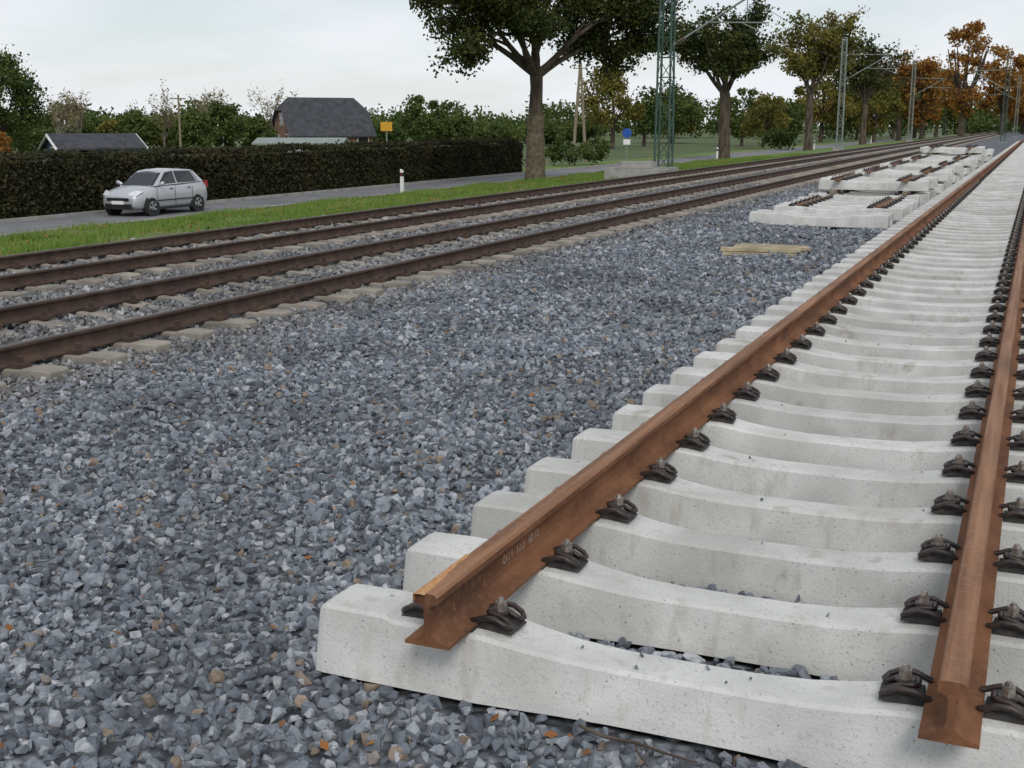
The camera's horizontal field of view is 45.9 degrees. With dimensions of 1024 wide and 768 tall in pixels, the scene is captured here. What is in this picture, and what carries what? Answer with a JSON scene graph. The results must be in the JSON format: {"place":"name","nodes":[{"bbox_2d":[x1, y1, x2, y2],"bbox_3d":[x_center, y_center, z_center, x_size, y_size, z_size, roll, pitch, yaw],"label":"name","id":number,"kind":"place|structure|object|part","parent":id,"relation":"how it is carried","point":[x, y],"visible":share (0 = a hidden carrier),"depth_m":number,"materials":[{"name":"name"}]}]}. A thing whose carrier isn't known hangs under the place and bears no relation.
{"place":"outdoors","nodes":[
{"label":"outdoors","id":0,"kind":"place"},
{"bbox_2d":[37,133,147,160],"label":"garden garage","id":1,"kind":"structure","parent":0,"point":[86,142],"depth_m":78.19,"materials":[{"name":"stone"}]},
{"bbox_2d":[0,134,949,233],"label":"road","id":2,"kind":"structure","parent":0,"point":[24,226],"depth_m":46.03,"materials":[{"name":"grey asphalt"}]},
{"bbox_2d":[103,168,207,215],"bbox_3d":[-11.453,-6.192,38.842,1.860,1.462,3.619,5,13,23],"label":"hatchback car","id":3,"kind":"object","parent":2,"relation":"on","point":[152,192],"visible":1,"depth_m":38.17,"materials":[{"name":"silver metal"}]},
{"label":"windows","id":4,"kind":"part","parent":3,"relation":"part of","materials":[{"name":"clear glass"}]},
{"bbox_2d":[6,126,1015,167],"bbox_3d":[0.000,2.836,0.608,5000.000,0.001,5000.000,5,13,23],"label":"ground","id":5,"kind":"structure","parent":0,"point":[692,144],"depth_m":182.35,"materials":[{"name":"green plant"}]},
{"bbox_2d":[0,131,13,153],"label":"orange shrub","id":6,"kind":"object","parent":5,"relation":"on","point":[7,148],"visible":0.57,"depth_m":65.17,"materials":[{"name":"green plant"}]},
{"bbox_2d":[0,44,49,152],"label":"tree","id":7,"kind":"object","parent":5,"relation":"on","point":[22,97],"visible":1,"depth_m":76.62,"materials":[{"name":"green plant"}]},
{"bbox_2d":[40,87,84,132],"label":"birch tree","id":8,"kind":"object","parent":5,"relation":"on","point":[55,117],"visible":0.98,"depth_m":103.36,"materials":[{"name":"green plant"}]},
{"bbox_2d":[57,85,90,132],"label":"birch tree","id":9,"kind":"object","parent":5,"relation":"on","point":[81,109],"visible":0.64,"depth_m":106.20,"materials":[{"name":"green plant"}]},
{"bbox_2d":[128,79,180,147],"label":"birch tree","id":10,"kind":"object","parent":5,"relation":"on","point":[165,112],"visible":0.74,"depth_m":113.08,"materials":[{"name":"green plant"}]},
{"bbox_2d":[170,95,185,155],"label":"telegraph pole","id":11,"kind":"object","parent":5,"relation":"on","point":[179,126],"visible":0.75,"depth_m":78.87,"materials":[{"name":"wood"}]},
{"bbox_2d":[186,86,230,131],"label":"birch tree","id":12,"kind":"object","parent":5,"relation":"on","point":[204,108],"visible":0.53,"depth_m":116.01,"materials":[{"name":"green plant"}]},
{"bbox_2d":[247,88,297,136],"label":"birch tree","id":13,"kind":"object","parent":5,"relation":"on","point":[270,114],"visible":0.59,"depth_m":115.83,"materials":[{"name":"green plant"}]},
{"bbox_2d":[252,138,349,151],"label":"outbuilding","id":14,"kind":"structure","parent":5,"relation":"on","point":[269,141],"depth_m":89.83,"materials":[{"name":"white paint"}]},
{"bbox_2d":[9,94,603,155],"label":"distant trees","id":15,"kind":"object","parent":5,"relation":"on","point":[247,128],"visible":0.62,"depth_m":110.97,"materials":[{"name":"green plant"}]},
{"bbox_2d":[269,97,376,147],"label":"farmhouse","id":16,"kind":"object","parent":5,"relation":"on","point":[349,119],"visible":0.6,"depth_m":114.76,"materials":[{"name":"brick"}]},
{"bbox_2d":[275,114,367,141],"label":"window panes","id":17,"kind":"structure","parent":16,"relation":"in","point":[360,139],"depth_m":114.93,"materials":[{"name":"grey glass"}]},
{"bbox_2d":[278,113,368,141],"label":"window frames","id":18,"kind":"structure","parent":16,"relation":"in","point":[279,113],"depth_m":114.32,"materials":[{"name":"white paint"}]},
{"bbox_2d":[380,120,391,148],"bbox_3d":[-6.354,-11.822,61.489,0.600,3.100,0.095,2,12,8],"label":"yellow town sign","id":19,"kind":"object","parent":5,"relation":"on","point":[386,126],"visible":0.55,"depth_m":61.19,"materials":[{"name":"metal"}]},
{"bbox_2d":[0,134,951,236],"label":"kerb","id":20,"kind":"structure","parent":5,"relation":"on","point":[205,202],"depth_m":49.85,"materials":[{"name":"concrete"}]},
{"bbox_2d":[0,133,968,255],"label":"grass verge","id":21,"kind":"object","parent":5,"relation":"on","point":[813,151],"depth_m":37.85,"materials":[{"name":"green plant"}]},
{"bbox_2d":[0,157,772,767],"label":"fallen leaves","id":22,"kind":"object","parent":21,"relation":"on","point":[326,743],"visible":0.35,"depth_m":7.72,"materials":[{"name":"brown plant"}]},
{"bbox_2d":[400,169,403,191],"bbox_3d":[-4.218,-7.736,46.365,0.128,1.000,0.115,5,13,23],"label":"marker post","id":23,"kind":"object","parent":21,"relation":"on","point":[401,180],"visible":0.9,"depth_m":46.32,"materials":[{"name":"white paint"}]},
{"bbox_2d":[0,131,1009,404],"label":"old ballast bed","id":24,"kind":"object","parent":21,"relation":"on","point":[474,273],"visible":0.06,"depth_m":15.80,"materials":[{"name":"grey gravel"}]},
{"bbox_2d":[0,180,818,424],"bbox_3d":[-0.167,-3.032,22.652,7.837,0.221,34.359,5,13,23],"label":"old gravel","id":25,"kind":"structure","parent":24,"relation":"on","point":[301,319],"depth_m":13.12,"materials":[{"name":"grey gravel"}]},
{"bbox_2d":[0,132,993,300],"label":"railway track","id":26,"kind":"structure","parent":24,"relation":"on","point":[266,243],"depth_m":19.83,"materials":[{"name":"brown metal"}]},
{"bbox_2d":[0,132,1010,390],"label":"railway track","id":27,"kind":"structure","parent":24,"relation":"on","point":[72,346],"depth_m":13.73,"materials":[{"name":"brown metal"}]},
{"bbox_2d":[622,128,631,160],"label":"traffic sign","id":28,"kind":"object","parent":21,"relation":"on","point":[626,132],"visible":0.91,"depth_m":72.72,"materials":[{"name":"blue metal"}]},
{"bbox_2d":[604,161,669,179],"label":"concrete blocks","id":29,"kind":"object","parent":21,"relation":"on","point":[623,169],"depth_m":48.20,"materials":[{"name":"grey concrete"}]},
{"bbox_2d":[0,132,1023,767],"bbox_3d":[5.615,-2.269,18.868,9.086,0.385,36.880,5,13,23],"label":"gravel","id":30,"kind":"structure","parent":5,"relation":"on","point":[38,526],"depth_m":6.20,"materials":[{"name":"grey gravel"}]},
{"bbox_2d":[578,724,697,765],"bbox_3d":[0.330,1.040,3.452,0.389,0.028,0.116,8,14,33],"label":"twig","id":31,"kind":"object","parent":30,"relation":"on","point":[604,736],"visible":1,"depth_m":3.47,"materials":[{"name":"brown wood"}]},
{"bbox_2d":[316,139,1023,767],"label":"railway track","id":32,"kind":"structure","parent":30,"relation":"on","point":[914,641],"depth_m":4.67,"materials":[{"name":"concrete"}]},
{"bbox_2d":[721,243,810,256],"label":"timber planks","id":33,"kind":"object","parent":30,"relation":"on","point":[747,248],"visible":0.82,"depth_m":16.71,"materials":[{"name":"brown wood"}]},
{"bbox_2d":[749,209,893,228],"bbox_3d":[5.619,-3.013,22.001,2.465,0.228,0.814,5,13,23],"label":"sleeper","id":34,"kind":"object","parent":30,"relation":"on","point":[861,220],"visible":0.98,"depth_m":21.72,"materials":[{"name":"concrete"}]},
{"bbox_2d":[774,194,917,220],"bbox_3d":[6.921,-3.671,24.889,2.568,0.305,3.331,5,13,23],"label":"concrete sleeper stack","id":35,"kind":"object","parent":30,"relation":"on","point":[899,208],"visible":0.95,"depth_m":23.96,"materials":[{"name":"concrete"}]},
{"bbox_2d":[808,172,937,205],"bbox_3d":[8.885,-4.781,29.351,2.661,0.605,4.050,5,13,23],"label":"concrete sleeper stack","id":36,"kind":"object","parent":30,"relation":"on","point":[920,188],"visible":0.96,"depth_m":28.18,"materials":[{"name":"concrete"}]},
{"bbox_2d":[855,165,953,192],"bbox_3d":[11.169,-5.878,34.485,2.640,0.598,4.500,5,13,23],"label":"concrete sleeper stack","id":37,"kind":"object","parent":30,"relation":"on","point":[944,175],"visible":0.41,"depth_m":33.29,"materials":[{"name":"concrete"}]},
{"bbox_2d":[880,160,964,182],"bbox_3d":[13.723,-7.131,40.330,2.653,0.598,4.500,5,13,23],"label":"concrete sleeper stack","id":38,"kind":"object","parent":30,"relation":"on","point":[959,173],"visible":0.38,"depth_m":39.01,"materials":[{"name":"concrete"}]},
{"bbox_2d":[902,155,978,174],"bbox_3d":[16.585,-8.536,46.880,2.639,0.598,5.040,5,13,23],"label":"concrete sleeper stack","id":39,"kind":"object","parent":30,"relation":"on","point":[969,166],"visible":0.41,"depth_m":45.34,"materials":[{"name":"concrete"}]},
{"bbox_2d":[920,144,986,167],"bbox_3d":[19.779,-10.220,54.021,2.778,0.898,5.040,5,13,23],"label":"concrete sleeper stack","id":40,"kind":"object","parent":30,"relation":"on","point":[937,151],"visible":0.61,"depth_m":52.37,"materials":[{"name":"concrete"}]},
{"bbox_2d":[949,147,993,160],"bbox_3d":[23.846,-12.084,63.433,2.651,0.598,5.880,5,13,23],"label":"concrete sleeper stack","id":41,"kind":"object","parent":30,"relation":"on","point":[989,152],"visible":0.14,"depth_m":61.17,"materials":[{"name":"concrete"}]},
{"bbox_2d":[964,52,1011,142],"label":"catenary mast","id":42,"kind":"object","parent":30,"relation":"on","point":[1004,137],"visible":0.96,"depth_m":124.05,"materials":[{"name":"metal"}]},
{"bbox_2d":[992,75,1020,136],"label":"catenary mast","id":43,"kind":"object","parent":30,"relation":"on","point":[1016,102],"visible":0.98,"depth_m":180.59,"materials":[{"name":"metal"}]},
{"bbox_2d":[3,93,1021,138],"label":"distant treeline","id":44,"kind":"object","parent":5,"relation":"on","point":[977,122],"visible":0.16,"depth_m":287.58,"materials":[{"name":"green plant"}]},
{"bbox_2d":[95,61,968,148],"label":"distant trees","id":45,"kind":"object","parent":5,"relation":"on","point":[758,115],"visible":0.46,"depth_m":148.43,"materials":[{"name":"green plant"}]},
{"bbox_2d":[409,0,697,179],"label":"tree","id":46,"kind":"object","parent":5,"relation":"on","point":[484,20],"visible":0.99,"depth_m":56.42,"materials":[{"name":"green plant"}]},
{"bbox_2d":[572,63,586,163],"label":"telegraph pole","id":47,"kind":"object","parent":5,"relation":"on","point":[580,77],"visible":0.65,"depth_m":90.52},
{"bbox_2d":[368,60,948,146],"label":"distant trees","id":48,"kind":"object","parent":5,"relation":"on","point":[686,110],"visible":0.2,"depth_m":184.84,"materials":[{"name":"green plant"}]},
{"bbox_2d":[649,0,788,158],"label":"roadside tree","id":49,"kind":"object","parent":5,"relation":"on","point":[735,53],"visible":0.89,"depth_m":93.40,"materials":[{"name":"green plant"}]},
{"bbox_2d":[758,127,800,149],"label":"bush","id":50,"kind":"object","parent":5,"relation":"on","point":[777,137],"visible":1,"depth_m":137.81,"materials":[{"name":"green plant"}]},
{"bbox_2d":[765,5,869,150],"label":"roadside tree","id":51,"kind":"object","parent":5,"relation":"on","point":[807,64],"visible":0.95,"depth_m":126.59,"materials":[{"name":"green plant"}]},
{"bbox_2d":[825,27,919,144],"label":"roadside tree","id":52,"kind":"object","parent":5,"relation":"on","point":[874,79],"visible":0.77,"depth_m":164.53,"materials":[{"name":"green plant"}]},
{"bbox_2d":[876,49,946,140],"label":"roadside tree","id":53,"kind":"object","parent":5,"relation":"on","point":[901,72],"visible":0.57,"depth_m":204.10,"materials":[{"name":"brown plant"}]},
{"bbox_2d":[814,19,1023,138],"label":"distant trees","id":54,"kind":"object","parent":5,"relation":"on","point":[997,75],"visible":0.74,"depth_m":203.22,"materials":[{"name":"orange plant"}]},
{"bbox_2d":[939,83,1023,133],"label":"distant trees","id":55,"kind":"object","parent":5,"relation":"on","point":[985,113],"visible":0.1,"depth_m":336.76,"materials":[{"name":"orange plant"}]},
{"bbox_2d":[0,0,1023,125],"label":"sky","id":56,"kind":"structure","parent":0,"point":[372,53],"materials":[{"name":"white"}]},
{"bbox_2d":[653,0,768,171],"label":"catenary mast","id":57,"kind":"object","parent":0,"point":[661,66],"visible":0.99,"depth_m":50.05,"materials":[{"name":"green metal"}]},
{"bbox_2d":[522,134,932,171],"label":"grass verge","id":58,"kind":"structure","parent":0,"point":[617,161],"depth_m":104.09,"materials":[{"name":"green plant"}]},
{"bbox_2d":[0,137,524,218],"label":"hedge","id":59,"kind":"object","parent":58,"relation":"on","point":[78,181],"visible":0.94,"depth_m":47.05,"materials":[{"name":"green plant"}]},
{"bbox_2d":[544,139,584,165],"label":"bush","id":60,"kind":"object","parent":58,"relation":"on","point":[554,151],"visible":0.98,"depth_m":82.98,"materials":[{"name":"green plant"}]},
{"bbox_2d":[578,135,611,164],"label":"bush","id":61,"kind":"object","parent":58,"relation":"on","point":[603,146],"visible":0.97,"depth_m":84.87,"materials":[{"name":"green plant"}]},
{"bbox_2d":[833,37,899,150],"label":"catenary mast","id":62,"kind":"object","parent":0,"point":[835,148],"visible":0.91,"depth_m":93.80,"materials":[{"name":"grey metal"}]},
{"bbox_2d":[747,0,982,98],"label":"catenary wires","id":63,"kind":"object","parent":62,"relation":"attached to","point":[839,47],"visible":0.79,"depth_m":68.27,"materials":[{"name":"black metal"}]},
{"bbox_2d":[906,60,946,141],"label":"catenary mast","id":64,"kind":"object","parent":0,"point":[910,108],"visible":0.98,"depth_m":141.17,"materials":[{"name":"grey metal"}]},
{"bbox_2d":[941,76,955,136],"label":"catenary mast","id":65,"kind":"object","parent":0,"point":[944,116],"visible":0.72,"depth_m":189.42,"materials":[{"name":"grey metal"}]}
]}

